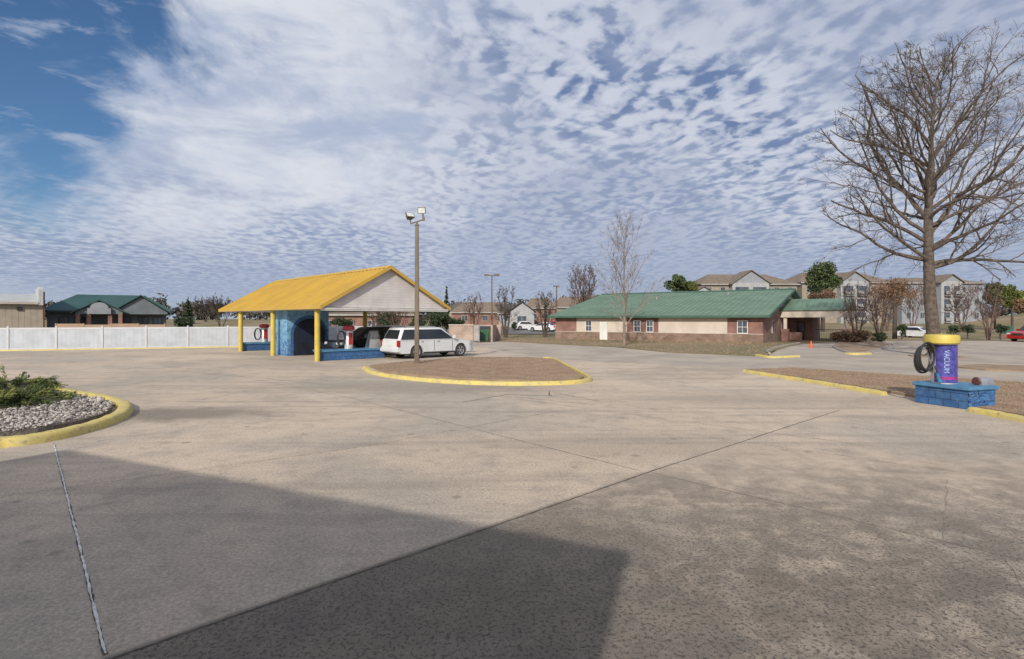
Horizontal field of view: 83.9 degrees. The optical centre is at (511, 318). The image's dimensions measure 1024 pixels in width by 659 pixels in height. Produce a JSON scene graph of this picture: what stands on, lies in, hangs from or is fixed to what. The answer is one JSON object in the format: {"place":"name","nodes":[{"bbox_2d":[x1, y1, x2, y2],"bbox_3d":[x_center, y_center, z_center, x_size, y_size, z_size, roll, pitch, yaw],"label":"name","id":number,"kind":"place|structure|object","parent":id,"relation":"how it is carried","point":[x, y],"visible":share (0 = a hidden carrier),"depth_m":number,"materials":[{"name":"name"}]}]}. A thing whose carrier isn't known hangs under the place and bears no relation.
{"place":"outdoors","nodes":[
{"label":"outdoors","id":0,"kind":"place"},
{"bbox_2d":[0,391,112,435],"bbox_3d":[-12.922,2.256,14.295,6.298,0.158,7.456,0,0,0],"label":"gravel","id":1,"kind":"structure","parent":0,"point":[79,411],"depth_m":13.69,"materials":[{"name":"grey gravel"}]},
{"bbox_2d":[0,387,36,409],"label":"juniper shrub","id":2,"kind":"object","parent":1,"relation":"on","point":[8,394],"visible":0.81,"depth_m":14.65,"materials":[{"name":"green plant"}]},
{"bbox_2d":[0,364,67,392],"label":"juniper shrub","id":3,"kind":"object","parent":1,"relation":"on","point":[22,382],"visible":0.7,"depth_m":18.02,"materials":[{"name":"green plant"}]},
{"bbox_2d":[0,381,76,406],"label":"juniper shrub","id":4,"kind":"object","parent":1,"relation":"on","point":[46,394],"visible":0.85,"depth_m":15.52,"materials":[{"name":"green plant"}]},
{"bbox_2d":[365,331,380,347],"bbox_3d":[-8.531,1.262,35.134,0.880,1.037,0.620,0,0,-43],"label":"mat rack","id":5,"kind":"object","parent":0,"point":[373,340],"visible":0.98,"depth_m":35.03,"materials":[{"name":"grey metal"}]},
{"bbox_2d":[0,341,1023,658],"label":"concrete lot","id":6,"kind":"structure","parent":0,"point":[650,565],"depth_m":6.85,"materials":[{"name":"beige concrete"}]},
{"bbox_2d":[0,387,132,447],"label":"planter kerb","id":7,"kind":"structure","parent":6,"relation":"on","point":[123,411],"depth_m":11.91,"materials":[{"name":"yellow paint"}]},
{"bbox_2d":[53,443,108,654],"bbox_3d":[-5.857,2.396,7.519,0.049,0.001,9.090,0,0,-41],"label":"expansion joint","id":8,"kind":"object","parent":6,"relation":"on","point":[102,650],"visible":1,"depth_m":5.42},
{"bbox_2d":[53,444,106,652],"bbox_3d":[-5.846,2.392,7.505,0.036,0.001,9.030,0,0,-41],"label":"joint sealant","id":9,"kind":"object","parent":8,"relation":"in","point":[93,603],"visible":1,"depth_m":5.40,"materials":[{"name":"grey rubber"}]},
{"bbox_2d":[0,346,237,350],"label":"fence kerb","id":10,"kind":"structure","parent":6,"relation":"on","point":[117,348],"depth_m":44.97,"materials":[{"name":"yellow paint"}]},
{"bbox_2d":[0,325,369,349],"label":"vinyl fence","id":11,"kind":"object","parent":6,"relation":"on","point":[56,337],"visible":0.66,"depth_m":46.05,"materials":[{"name":"white plastic"}]},
{"bbox_2d":[218,265,450,360],"bbox_3d":[-13.534,-0.400,40.871,8.790,5.600,18.700,0,0,-43],"label":"vacuum canopy","id":12,"kind":"object","parent":6,"relation":"on","point":[300,309],"visible":0.94,"depth_m":36.18,"materials":[{"name":"yellow metal"}]},
{"bbox_2d":[254,324,268,341],"bbox_3d":[-19.090,1.090,43.558,0.702,1.380,1.082,0,0,25],"label":"vacuum machine","id":13,"kind":"object","parent":12,"relation":"on","point":[264,332],"visible":1,"depth_m":43.48,"materials":[{"name":"metal"}]},
{"bbox_2d":[336,325,354,348],"bbox_3d":[-9.834,1.090,33.852,0.702,1.380,1.082,0,0,25],"label":"vacuum machine","id":14,"kind":"object","parent":12,"relation":"on","point":[348,337],"visible":1,"depth_m":33.77,"materials":[{"name":"metal"}]},
{"bbox_2d":[324,325,403,348],"bbox_3d":[-9.342,1.424,37.799,5.730,1.952,2.420,0,0,-43],"label":"parked suv","id":15,"kind":"object","parent":6,"relation":"on","point":[360,335],"visible":0.21,"depth_m":36.57,"materials":[{"name":"black paint"}]},
{"bbox_2d":[109,471,650,658],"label":"expansion joint","id":16,"kind":"object","parent":6,"relation":"on","point":[353,574],"visible":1,"depth_m":5.30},
{"bbox_2d":[380,326,472,357],"bbox_3d":[-5.296,1.424,36.041,5.730,1.952,2.420,0,0,-42],"label":"parked suv","id":17,"kind":"object","parent":6,"relation":"on","point":[398,341],"visible":0.9,"depth_m":34.82,"materials":[{"name":"white paint"}]},
{"bbox_2d":[448,324,500,341],"bbox_3d":[-3.873,1.490,60.507,5.030,1.820,4.230,0,0,4],"label":"dumpster enclosure","id":18,"kind":"object","parent":6,"relation":"on","point":[463,331],"visible":0.74,"depth_m":58.55,"materials":[{"name":"beige paint"}]},
{"bbox_2d":[474,325,479,341],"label":"enclosure gate","id":19,"kind":"structure","parent":18,"relation":"attached to","point":[476,333],"depth_m":57.80,"materials":[{"name":"metal"}]},
{"bbox_2d":[480,326,490,340],"bbox_3d":[-2.998,1.530,59.470,1.540,1.500,1.500,0,0,0],"label":"dumpster","id":20,"kind":"object","parent":18,"relation":"in","point":[485,332],"visible":0.66,"depth_m":58.89,"materials":[{"name":"green metal"}]},
{"bbox_2d":[369,357,583,380],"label":"island lawn","id":21,"kind":"structure","parent":6,"relation":"on","point":[489,376],"depth_m":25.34,"materials":[{"name":"brown plant"}]},
{"bbox_2d":[405,207,425,362],"bbox_3d":[-4.988,-1.686,29.548,1.074,8.172,0.507,0,0,0],"label":"light pole","id":22,"kind":"object","parent":21,"relation":"on","point":[411,216],"visible":0.88,"depth_m":29.50,"materials":[{"name":"brown metal"}]},
{"bbox_2d":[362,357,592,385],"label":"traffic island kerb","id":23,"kind":"structure","parent":6,"relation":"on","point":[587,378],"depth_m":21.09,"materials":[{"name":"yellow paint"}]},
{"bbox_2d":[353,398,635,469],"bbox_3d":[-1.433,2.396,13.135,0.032,0.001,10.723,0,0,-40],"label":"control joint","id":24,"kind":"object","parent":6,"relation":"on","point":[508,437],"visible":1,"depth_m":11.22,"materials":[{"name":"grey concrete"}]},
{"bbox_2d":[652,410,837,470],"bbox_3d":[5.403,2.396,11.979,8.807,0.001,0.040,0,0,-43],"label":"expansion joint","id":25,"kind":"object","parent":6,"relation":"on","point":[735,443],"visible":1,"depth_m":10.78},
{"bbox_2d":[743,369,886,394],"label":"straight kerb","id":26,"kind":"structure","parent":6,"relation":"on","point":[854,388],"depth_m":20.62,"materials":[{"name":"yellow paint"}]},
{"bbox_2d":[651,472,1022,559],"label":"control joint","id":27,"kind":"object","parent":6,"relation":"on","point":[848,518],"visible":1,"depth_m":6.79,"materials":[{"name":"grey concrete"}]},
{"bbox_2d":[747,367,1023,415],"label":"kerbside lawn","id":28,"kind":"structure","parent":6,"relation":"on","point":[910,391],"depth_m":20.56,"materials":[{"name":"brown plant"}]},
{"bbox_2d":[912,380,998,408],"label":"block plinth","id":29,"kind":"structure","parent":28,"relation":"on","point":[963,395],"depth_m":15.38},
{"bbox_2d":[913,334,960,383],"bbox_3d":[11.896,1.108,15.883,1.122,1.380,0.840,0,0,-28],"label":"vacuum machine","id":30,"kind":"object","parent":29,"relation":"on","point":[942,366],"visible":1,"depth_m":15.73,"materials":[{"name":"metal"}]},
{"bbox_2d":[967,407,1023,422],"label":"corner kerb","id":31,"kind":"structure","parent":6,"relation":"on","point":[1001,415],"depth_m":13.88,"materials":[{"name":"yellow paint"}]},
{"bbox_2d":[0,0,1023,318],"label":"sky","id":32,"kind":"structure","parent":0,"point":[180,150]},
{"bbox_2d":[45,313,1023,368],"bbox_3d":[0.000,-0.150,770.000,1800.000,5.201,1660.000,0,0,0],"label":"ground","id":33,"kind":"structure","parent":0,"point":[978,334],"depth_m":105.62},
{"bbox_2d":[0,287,44,327],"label":"metal building","id":34,"kind":"structure","parent":33,"relation":"on","point":[22,310],"depth_m":54.31,"materials":[{"name":"beige metal"}]},
{"bbox_2d":[45,294,173,327],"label":"teal roofed building","id":35,"kind":"structure","parent":33,"relation":"on","point":[105,309],"depth_m":61.86,"materials":[{"name":"metal"}]},
{"bbox_2d":[58,317,68,323],"bbox_3d":[-47.144,0.500,59.887,0.900,1.400,0.054,0,0,-32],"label":"window","id":36,"kind":"structure","parent":35,"relation":"in","point":[61,320],"depth_m":59.87,"materials":[{"name":"black glass"}]},
{"bbox_2d":[138,317,147,324],"bbox_3d":[-41.173,0.500,63.620,1.000,1.400,0.054,0,0,-32],"label":"window","id":37,"kind":"structure","parent":35,"relation":"in","point":[141,320],"depth_m":63.61,"materials":[{"name":"black glass"}]},
{"bbox_2d":[55,323,165,327],"bbox_3d":[-37.944,1.415,53.976,9.300,1.970,0.100,0,0,-12],"label":"cedar fence","id":38,"kind":"object","parent":33,"relation":"on","point":[111,325],"visible":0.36,"depth_m":53.94,"materials":[{"name":"brown wood"}]},
{"bbox_2d":[173,317,194,326],"bbox_3d":[-32.267,1.167,56.036,1.704,2.868,1.669,0,0,0],"label":"evergreen shrub","id":39,"kind":"object","parent":33,"relation":"on","point":[182,322],"visible":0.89,"depth_m":55.77,"materials":[{"name":"green plant"}]},
{"bbox_2d":[180,297,194,323],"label":"evergreen tree","id":40,"kind":"object","parent":33,"relation":"on","point":[187,311],"visible":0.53,"depth_m":119.86,"materials":[{"name":"green plant"}]},
{"bbox_2d":[193,295,218,321],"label":"bare tree","id":41,"kind":"object","parent":33,"relation":"on","point":[207,301],"visible":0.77,"depth_m":129.61,"materials":[{"name":"brown plant"}]},
{"bbox_2d":[206,292,232,326],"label":"bare tree","id":42,"kind":"object","parent":33,"relation":"on","point":[219,304],"visible":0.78,"depth_m":94.78,"materials":[{"name":"brown plant"}]},
{"bbox_2d":[330,316,354,325],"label":"evergreen shrub","id":43,"kind":"object","parent":33,"relation":"on","point":[341,321],"visible":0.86,"depth_m":65.50,"materials":[{"name":"green plant"}]},
{"bbox_2d":[329,311,422,325],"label":"brick office","id":44,"kind":"structure","parent":33,"relation":"on","point":[357,317],"depth_m":77.96,"materials":[{"name":"brown brick"}]},
{"bbox_2d":[367,312,386,324],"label":"bare tree","id":45,"kind":"object","parent":33,"relation":"on","point":[377,316],"visible":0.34,"depth_m":69.82,"materials":[{"name":"brown plant"}]},
{"bbox_2d":[376,311,397,324],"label":"evergreen shrub","id":46,"kind":"object","parent":33,"relation":"on","point":[383,321],"visible":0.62,"depth_m":67.45,"materials":[{"name":"green plant"}]},
{"bbox_2d":[380,311,413,325],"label":"bare tree","id":47,"kind":"object","parent":33,"relation":"on","point":[398,317],"visible":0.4,"depth_m":65.92,"materials":[{"name":"brown plant"}]},
{"bbox_2d":[408,317,427,325],"bbox_3d":[-10.603,1.162,63.992,2.368,2.879,2.320,0,0,0],"label":"evergreen shrub","id":48,"kind":"object","parent":33,"relation":"on","point":[423,322],"visible":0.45,"depth_m":63.97,"materials":[{"name":"green plant"}]},
{"bbox_2d":[426,312,450,327],"bbox_3d":[-7.777,0.738,61.005,2.620,3.727,2.773,0,0,0],"label":"evergreen shrub","id":49,"kind":"object","parent":33,"relation":"on","point":[438,318],"visible":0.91,"depth_m":60.51,"materials":[{"name":"green plant"}]},
{"bbox_2d":[444,286,449,331],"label":"evergreen tree","id":50,"kind":"object","parent":33,"relation":"on","point":[446,301],"visible":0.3,"depth_m":83.93,"materials":[{"name":"green plant"}]},
{"bbox_2d":[447,317,465,327],"bbox_3d":[-6.012,1.184,62.183,2.168,2.835,1.905,0,0,0],"label":"evergreen shrub","id":51,"kind":"object","parent":33,"relation":"on","point":[455,321],"visible":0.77,"depth_m":61.76,"materials":[{"name":"green plant"}]},
{"bbox_2d":[463,293,484,324],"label":"bare tree","id":52,"kind":"object","parent":33,"relation":"on","point":[474,313],"visible":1,"depth_m":79.89,"materials":[{"name":"brown plant"}]},
{"bbox_2d":[450,302,503,324],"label":"house","id":53,"kind":"structure","parent":33,"relation":"on","point":[458,312],"depth_m":112.00,"materials":[{"name":"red brick"}]},
{"bbox_2d":[442,328,555,333],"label":"parking lot","id":54,"kind":"structure","parent":33,"relation":"on","point":[518,331],"depth_m":91.27,"materials":[{"name":"grey asphalt"}]},
{"bbox_2d":[484,274,499,324],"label":"street lamp","id":55,"kind":"object","parent":54,"relation":"on","point":[491,296],"visible":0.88,"depth_m":84.92,"materials":[{"name":"brown metal"}]},
{"bbox_2d":[516,321,534,329],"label":"parked car","id":56,"kind":"object","parent":54,"relation":"on","point":[523,325],"visible":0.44,"depth_m":96.09,"materials":[{"name":"white paint"}]},
{"bbox_2d":[528,322,555,330],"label":"parked car","id":57,"kind":"object","parent":54,"relation":"on","point":[551,327],"visible":0.85,"depth_m":91.33,"materials":[{"name":"white paint"}]},
{"bbox_2d":[497,304,513,325],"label":"house","id":58,"kind":"structure","parent":33,"relation":"on","point":[498,311],"depth_m":110.00,"materials":[{"name":"grey"}]},
{"bbox_2d":[493,285,518,337],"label":"bare tree","id":59,"kind":"object","parent":33,"relation":"on","point":[505,317],"visible":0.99,"depth_m":71.89,"materials":[{"name":"brown plant"}]},
{"bbox_2d":[509,302,535,326],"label":"house","id":60,"kind":"structure","parent":33,"relation":"on","point":[523,309],"depth_m":106.00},
{"bbox_2d":[45,293,1022,319],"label":"distant wood","id":61,"kind":"object","parent":33,"relation":"on","point":[196,314],"visible":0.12,"depth_m":183.15,"materials":[{"name":"plant"}]},
{"bbox_2d":[527,298,555,323],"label":"house","id":62,"kind":"structure","parent":33,"relation":"on","point":[532,302],"depth_m":118.00,"materials":[{"name":"red brick"}]},
{"bbox_2d":[531,290,558,336],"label":"bare tree","id":63,"kind":"object","parent":33,"relation":"on","point":[546,318],"visible":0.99,"depth_m":75.82,"materials":[{"name":"brown plant"}]},
{"bbox_2d":[553,297,584,320],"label":"house","id":64,"kind":"structure","parent":33,"relation":"on","point":[563,303],"depth_m":123.52,"materials":[{"name":"beige"}]},
{"bbox_2d":[566,262,598,306],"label":"bare tree","id":65,"kind":"object","parent":33,"relation":"on","point":[589,292],"visible":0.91,"depth_m":99.62,"materials":[{"name":"brown plant"}]},
{"bbox_2d":[663,274,687,291],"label":"evergreen tree","id":66,"kind":"object","parent":33,"relation":"on","point":[679,283],"visible":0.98,"depth_m":97.51,"materials":[{"name":"green plant"}]},
{"bbox_2d":[684,281,698,290],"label":"evergreen tree","id":67,"kind":"object","parent":33,"relation":"on","point":[691,286],"visible":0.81,"depth_m":99.34,"materials":[{"name":"green plant"}]},
{"bbox_2d":[548,288,856,342],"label":"brick building","id":68,"kind":"structure","parent":33,"relation":"on","point":[757,315],"depth_m":62.39,"materials":[{"name":"beige paint"}]},
{"bbox_2d":[600,322,606,339],"bbox_3d":[10.367,1.375,64.578,0.950,2.050,0.025,0,0,35],"label":"door","id":69,"kind":"structure","parent":68,"relation":"in","point":[603,325],"depth_m":64.57,"materials":[{"name":"white paint"}]},
{"bbox_2d":[634,320,640,332],"bbox_3d":[13.670,0.830,62.263,0.920,1.340,0.090,0,0,35],"label":"window","id":70,"kind":"structure","parent":68,"relation":"in","point":[637,323],"depth_m":62.24,"materials":[{"name":"white glass"}]},
{"bbox_2d":[646,320,653,332],"bbox_3d":[14.846,0.830,61.451,0.920,1.340,0.090,0,0,35],"label":"window","id":71,"kind":"structure","parent":68,"relation":"in","point":[649,323],"depth_m":61.46,"materials":[{"name":"white glass"}]},
{"bbox_2d":[737,320,747,333],"bbox_3d":[22.652,0.810,56.015,1.000,1.300,0.047,0,0,35],"label":"window","id":72,"kind":"structure","parent":68,"relation":"in","point":[742,325],"depth_m":56.00,"materials":[{"name":"white glass"}]},
{"bbox_2d":[797,321,804,339],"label":"entry door","id":73,"kind":"structure","parent":68,"relation":"in","point":[800,324],"depth_m":65.10,"materials":[{"name":"black glass"}]},
{"bbox_2d":[694,270,800,289],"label":"apartment building","id":74,"kind":"structure","parent":33,"relation":"on","point":[747,280],"depth_m":117.93,"materials":[{"name":"beige"}]},
{"bbox_2d":[807,289,836,331],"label":"russet tree","id":75,"kind":"object","parent":33,"relation":"on","point":[826,293],"visible":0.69,"depth_m":91.79,"materials":[{"name":"brown plant"}]},
{"bbox_2d":[803,260,843,327],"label":"evergreen tree","id":76,"kind":"object","parent":33,"relation":"on","point":[821,276],"visible":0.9,"depth_m":94.75,"materials":[{"name":"green plant"}]},
{"bbox_2d":[786,271,889,322],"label":"apartment building","id":77,"kind":"structure","parent":33,"relation":"on","point":[802,288],"depth_m":123.72,"materials":[{"name":"beige"}]},
{"bbox_2d":[860,282,899,341],"bbox_3d":[38.587,-0.756,60.039,3.544,6.446,3.792,0,0,44],"label":"bare tree","id":78,"kind":"object","parent":33,"relation":"on","point":[885,314],"visible":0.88,"depth_m":59.75,"materials":[{"name":"brown plant"}]},
{"bbox_2d":[872,277,899,330],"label":"bare tree","id":79,"kind":"object","parent":33,"relation":"on","point":[887,325],"visible":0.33,"depth_m":94.07,"materials":[{"name":"brown plant"}]},
{"bbox_2d":[870,277,922,338],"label":"russet tree","id":80,"kind":"object","parent":33,"relation":"on","point":[900,286],"visible":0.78,"depth_m":69.83,"materials":[{"name":"brown plant"}]},
{"bbox_2d":[894,324,908,338],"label":"evergreen shrub","id":81,"kind":"object","parent":33,"relation":"on","point":[899,327],"visible":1,"depth_m":67.77,"materials":[{"name":"green plant"}]},
{"bbox_2d":[897,280,923,325],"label":"bare tree","id":82,"kind":"object","parent":33,"relation":"on","point":[910,306],"visible":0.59,"depth_m":89.95,"materials":[{"name":"plant"}]},
{"bbox_2d":[897,326,941,336],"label":"parked car","id":83,"kind":"object","parent":33,"relation":"on","point":[915,331],"visible":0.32,"depth_m":73.70,"materials":[{"name":"white paint"}]},
{"bbox_2d":[888,274,985,323],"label":"apartment building","id":84,"kind":"structure","parent":33,"relation":"on","point":[944,282],"depth_m":119.93,"materials":[{"name":"grey"}]},
{"bbox_2d":[947,325,959,334],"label":"evergreen shrub","id":85,"kind":"object","parent":33,"relation":"on","point":[953,329],"visible":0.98,"depth_m":65.94,"materials":[{"name":"green plant"}]},
{"bbox_2d":[941,282,978,331],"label":"bare tree","id":86,"kind":"object","parent":33,"relation":"on","point":[967,304],"visible":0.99,"depth_m":91.84,"materials":[{"name":"brown plant"}]},
{"bbox_2d":[960,324,975,338],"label":"evergreen shrub","id":87,"kind":"object","parent":33,"relation":"on","point":[968,328],"visible":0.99,"depth_m":67.83,"materials":[{"name":"green plant"}]},
{"bbox_2d":[970,279,1008,339],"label":"bare tree","id":88,"kind":"object","parent":33,"relation":"on","point":[987,330],"visible":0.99,"depth_m":65.84,"materials":[{"name":"brown plant"}]},
{"bbox_2d":[982,282,1004,327],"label":"evergreen tree","id":89,"kind":"object","parent":33,"relation":"on","point":[992,288],"visible":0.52,"depth_m":99.74,"materials":[{"name":"green plant"}]},
{"bbox_2d":[994,323,1010,340],"bbox_3d":[55.011,1.518,63.906,1.284,2.168,1.526,0,0,25],"label":"evergreen shrub","id":90,"kind":"object","parent":33,"relation":"on","point":[1000,328],"visible":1,"depth_m":63.83,"materials":[{"name":"green plant"}]},
{"bbox_2d":[996,284,1023,325],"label":"evergreen tree","id":91,"kind":"object","parent":33,"relation":"on","point":[1013,293],"visible":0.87,"depth_m":91.55,"materials":[{"name":"green plant"}]},
{"bbox_2d":[1012,298,1023,312],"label":"tree","id":92,"kind":"object","parent":33,"relation":"on","point":[1021,306],"visible":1,"depth_m":84.32,"materials":[{"name":"orange plant"}]},
{"bbox_2d":[490,337,800,355],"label":"building lawn","id":93,"kind":"structure","parent":0,"point":[708,345],"depth_m":50.56,"materials":[{"name":"brown plant"}]},
{"bbox_2d":[589,209,669,345],"bbox_3d":[10.244,-3.676,50.782,6.359,12.353,7.256,0,0,32],"label":"bare tree","id":94,"kind":"object","parent":93,"relation":"on","point":[623,285],"visible":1,"depth_m":50.57,"materials":[{"name":"brown plant"}]},
{"bbox_2d":[473,341,1023,381],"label":"access road","id":95,"kind":"structure","parent":0,"point":[894,358],"depth_m":35.27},
{"bbox_2d":[755,354,799,357],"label":"drive end kerb","id":96,"kind":"structure","parent":95,"relation":"on","point":[787,356],"depth_m":35.13,"materials":[{"name":"yellow paint"}]},
{"bbox_2d":[832,341,892,351],"bbox_3d":[30.634,2.360,49.587,4.446,0.120,23.503,0,0,33],"label":"shrub island bed","id":97,"kind":"object","parent":95,"relation":"on","point":[863,346],"visible":0.7,"depth_m":49.07,"materials":[{"name":"brown soil"}]},
{"bbox_2d":[829,331,841,342],"bbox_3d":[32.879,1.921,57.645,1.691,1.364,1.423,0,0,-22],"label":"dry bush","id":98,"kind":"object","parent":97,"relation":"on","point":[834,336],"visible":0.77,"depth_m":57.36,"materials":[{"name":"brown plant"}]},
{"bbox_2d":[835,330,875,341],"bbox_3d":[33.844,1.817,56.525,3.627,1.577,2.885,0,0,45],"label":"dry bush","id":99,"kind":"object","parent":97,"relation":"on","point":[857,335],"visible":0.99,"depth_m":55.91,"materials":[{"name":"brown plant"}]},
{"bbox_2d":[837,278,878,341],"bbox_3d":[34.579,-0.884,57.041,3.819,6.704,3.386,0,0,0],"label":"bare tree","id":100,"kind":"object","parent":97,"relation":"on","point":[855,315],"visible":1,"depth_m":56.87,"materials":[{"name":"brown plant"}]},
{"bbox_2d":[871,332,887,341],"bbox_3d":[37.918,1.930,58.994,1.512,1.348,1.572,0,0,-27],"label":"evergreen shrub","id":101,"kind":"object","parent":97,"relation":"on","point":[881,336],"visible":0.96,"depth_m":58.76,"materials":[{"name":"green plant"}]},
{"bbox_2d":[832,343,892,352],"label":"planting island kerb","id":102,"kind":"structure","parent":95,"relation":"on","point":[871,351],"depth_m":42.25,"materials":[{"name":"concrete"}]},
{"bbox_2d":[908,355,965,357],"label":"tree verge","id":103,"kind":"structure","parent":95,"relation":"on","point":[927,356],"depth_m":35.51,"materials":[{"name":"brown plant"}]},
{"bbox_2d":[797,19,1023,355],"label":"bare tree","id":104,"kind":"object","parent":103,"relation":"on","point":[928,183],"visible":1,"depth_m":35.75,"materials":[{"name":"brown plant"}]},
{"bbox_2d":[958,364,1023,371],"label":"verge","id":105,"kind":"structure","parent":95,"relation":"on","point":[995,367],"depth_m":27.37,"materials":[{"name":"brown plant"}]},
{"bbox_2d":[1007,326,1023,340],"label":"parked truck","id":106,"kind":"object","parent":95,"relation":"on","point":[1017,334],"visible":1,"depth_m":59.66,"materials":[{"name":"red paint"}]},
{"bbox_2d":[970,377,995,385],"bbox_3d":[12.841,1.698,15.557,0.515,0.230,0.340,0,0,-18],"label":"dome canister","id":107,"kind":"object","parent":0,"point":[982,381],"visible":1,"depth_m":15.45,"materials":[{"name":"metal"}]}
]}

